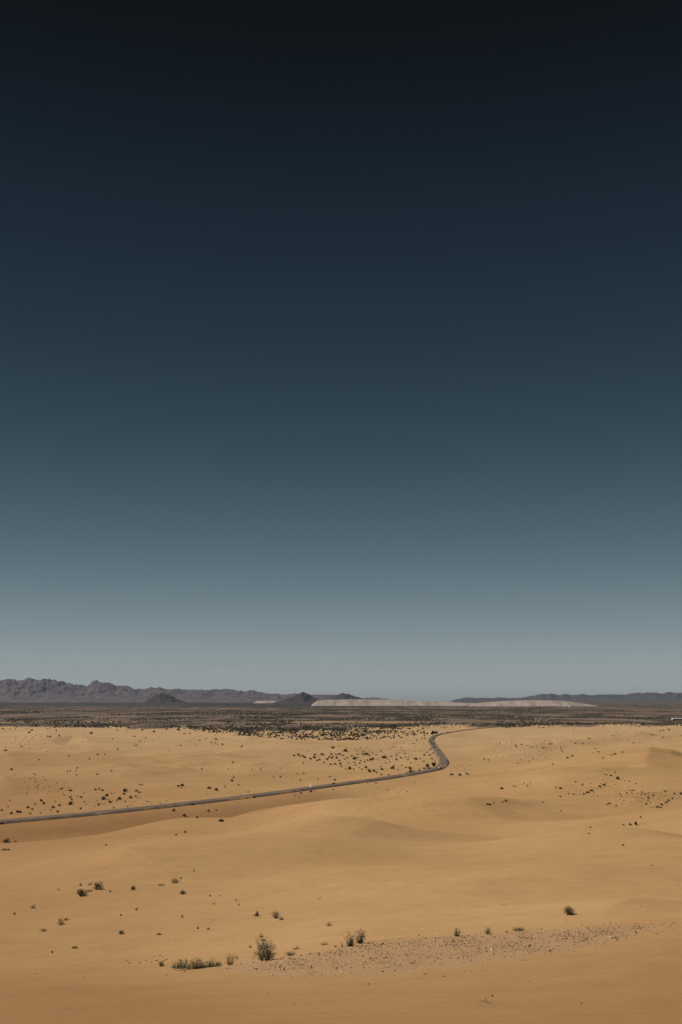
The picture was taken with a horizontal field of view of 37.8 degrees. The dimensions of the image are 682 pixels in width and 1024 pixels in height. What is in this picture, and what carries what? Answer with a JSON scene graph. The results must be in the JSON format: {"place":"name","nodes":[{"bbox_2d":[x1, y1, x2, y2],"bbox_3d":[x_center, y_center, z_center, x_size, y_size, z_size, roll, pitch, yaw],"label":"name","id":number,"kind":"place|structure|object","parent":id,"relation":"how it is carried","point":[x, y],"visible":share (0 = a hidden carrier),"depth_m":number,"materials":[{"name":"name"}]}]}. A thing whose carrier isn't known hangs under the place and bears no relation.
{"place":"outdoors","nodes":[
{"label":"outdoors","id":0,"kind":"place"},
{"bbox_2d":[132,693,193,704],"bbox_3d":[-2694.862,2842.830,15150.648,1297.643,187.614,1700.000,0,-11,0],"label":"dark butte","id":1,"kind":"object","parent":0,"point":[162,699],"visible":0.89,"depth_m":14916.03,"materials":[{"name":"grey stone"}]},
{"bbox_2d":[0,677,389,701],"bbox_3d":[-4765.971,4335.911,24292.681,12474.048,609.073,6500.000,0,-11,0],"label":"mountain range","id":2,"kind":"structure","parent":0,"point":[28,689],"depth_m":23734.94,"materials":[{"name":"grey stone"}]},
{"bbox_2d":[0,726,505,824],"bbox_3d":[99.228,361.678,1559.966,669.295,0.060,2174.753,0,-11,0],"label":"road","id":3,"kind":"structure","parent":0,"point":[443,762],"depth_m":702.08,"materials":[{"name":"grey asphalt"}]},
{"bbox_2d":[254,700,276,702],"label":"spoil ridge","id":4,"kind":"structure","parent":0,"point":[267,701],"depth_m":18552.86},
{"bbox_2d":[271,692,318,703],"bbox_3d":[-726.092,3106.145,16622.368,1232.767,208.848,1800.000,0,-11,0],"label":"dark hill","id":5,"kind":"structure","parent":0,"point":[303,698],"depth_m":16457.90,"materials":[{"name":"grey stone"}]},
{"bbox_2d":[0,702,681,1023],"bbox_3d":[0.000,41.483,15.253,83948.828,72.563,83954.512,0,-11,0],"label":"ground","id":6,"kind":"structure","parent":0,"point":[442,853],"depth_m":153.09,"materials":[{"name":"beige sand"}]},
{"bbox_2d":[76,889,86,895],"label":"desert shrub","id":7,"kind":"object","parent":6,"relation":"on","point":[80,891],"visible":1,"depth_m":122.00,"materials":[{"name":"green plant"}]},
{"bbox_2d":[93,881,103,889],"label":"desert shrub","id":8,"kind":"object","parent":6,"relation":"on","point":[97,886],"visible":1,"depth_m":126.85,"materials":[{"name":"green plant"}]},
{"bbox_2d":[171,956,221,969],"bbox_3d":[-8.233,25.697,56.778,3.027,0.683,0.810,0,-11,0],"label":"desert shrub","id":9,"kind":"object","parent":6,"relation":"on","point":[201,965],"visible":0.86,"depth_m":56.74,"materials":[{"name":"grey plant"}]},
{"bbox_2d":[225,953,234,964],"bbox_3d":[-6.343,25.395,56.593,0.633,0.747,0.672,10,-15,-43],"label":"desert shrub","id":10,"kind":"object","parent":6,"relation":"on","point":[231,961],"visible":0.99,"depth_m":56.62,"materials":[{"name":"green plant"}]},
{"bbox_2d":[251,937,277,960],"bbox_3d":[-4.328,25.083,57.210,1.544,1.359,1.168,-6,-12,28],"label":"desert shrub","id":11,"kind":"object","parent":6,"relation":"on","point":[266,954],"visible":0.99,"depth_m":57.09,"materials":[{"name":"green plant"}]},
{"bbox_2d":[272,910,281,917],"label":"desert shrub","id":12,"kind":"object","parent":6,"relation":"on","point":[276,915],"visible":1,"depth_m":91.18,"materials":[{"name":"green plant"}]},
{"bbox_2d":[154,725,424,740],"bbox_3d":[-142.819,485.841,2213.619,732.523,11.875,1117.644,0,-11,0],"label":"scrub","id":13,"kind":"object","parent":6,"relation":"on","point":[284,730],"visible":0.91,"depth_m":2172.95,"materials":[{"name":"brown plant"}]},
{"bbox_2d":[284,950,296,955],"bbox_3d":[-2.946,25.843,58.435,0.780,0.368,0.398,0,-11,0],"label":"desert shrub","id":14,"kind":"object","parent":6,"relation":"on","point":[288,954],"visible":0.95,"depth_m":58.40,"materials":[{"name":"green plant"}]},
{"bbox_2d":[0,704,681,733],"bbox_3d":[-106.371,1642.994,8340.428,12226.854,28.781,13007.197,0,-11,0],"label":"scrub","id":15,"kind":"object","parent":6,"relation":"on","point":[506,724],"visible":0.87,"depth_m":4053.83,"materials":[{"name":"brown plant"}]},
{"bbox_2d":[5,732,681,807],"bbox_3d":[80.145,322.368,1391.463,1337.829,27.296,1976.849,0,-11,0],"label":"dry tufts","id":16,"kind":"object","parent":6,"relation":"on","point":[387,759],"visible":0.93,"depth_m":789.82,"materials":[{"name":"brown plant"}]},
{"bbox_2d":[22,904,673,1013],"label":"gravel","id":17,"kind":"structure","parent":6,"relation":"on","point":[528,945],"depth_m":54.15,"materials":[{"name":"gravel"}]},
{"bbox_2d":[342,930,356,946],"bbox_3d":[0.539,25.214,58.944,0.957,0.960,0.851,0,-11,0],"label":"desert shrub","id":18,"kind":"object","parent":6,"relation":"on","point":[351,943],"visible":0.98,"depth_m":58.80,"materials":[{"name":"green plant"}]},
{"bbox_2d":[354,927,366,943],"bbox_3d":[1.101,25.685,60.548,0.930,0.984,1.268,0,-11,0],"label":"desert shrub","id":19,"kind":"object","parent":6,"relation":"on","point":[360,941],"visible":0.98,"depth_m":60.28,"materials":[{"name":"green plant"}]},
{"bbox_2d":[311,699,474,705],"bbox_3d":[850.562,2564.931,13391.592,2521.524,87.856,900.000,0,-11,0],"label":"spoil heap","id":20,"kind":"object","parent":6,"relation":"on","point":[355,702],"visible":0.91,"depth_m":13090.56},
{"bbox_2d":[451,928,461,935],"bbox_3d":[7.271,25.978,61.587,0.902,0.534,0.744,7,-13,-31],"label":"desert shrub","id":21,"kind":"object","parent":6,"relation":"on","point":[456,933],"visible":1,"depth_m":61.53,"materials":[{"name":"green plant"}]},
{"bbox_2d":[563,906,573,914],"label":"desert shrub","id":22,"kind":"object","parent":6,"relation":"on","point":[569,909],"visible":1,"depth_m":76.34,"materials":[{"name":"green plant"}]},
{"bbox_2d":[0,0,681,701],"label":"sky","id":23,"kind":"structure","parent":0,"point":[340,341],"materials":[{"name":"blue"}]},
{"bbox_2d":[330,693,360,699],"bbox_3d":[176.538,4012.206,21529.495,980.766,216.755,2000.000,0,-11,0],"label":"dark peak","id":24,"kind":"structure","parent":0,"point":[342,696],"depth_m":21477.61,"materials":[{"name":"grey stone"}]},
{"bbox_2d":[470,700,595,705],"bbox_3d":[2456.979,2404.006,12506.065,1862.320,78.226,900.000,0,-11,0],"label":"spoil terrace","id":25,"kind":"structure","parent":0,"point":[533,703],"depth_m":12212.06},
{"bbox_2d":[450,692,681,701],"bbox_3d":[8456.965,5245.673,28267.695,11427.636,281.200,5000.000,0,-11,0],"label":"mountain mesa","id":26,"kind":"structure","parent":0,"point":[655,697],"depth_m":27702.44,"materials":[{"name":"grey stone"}]}
]}

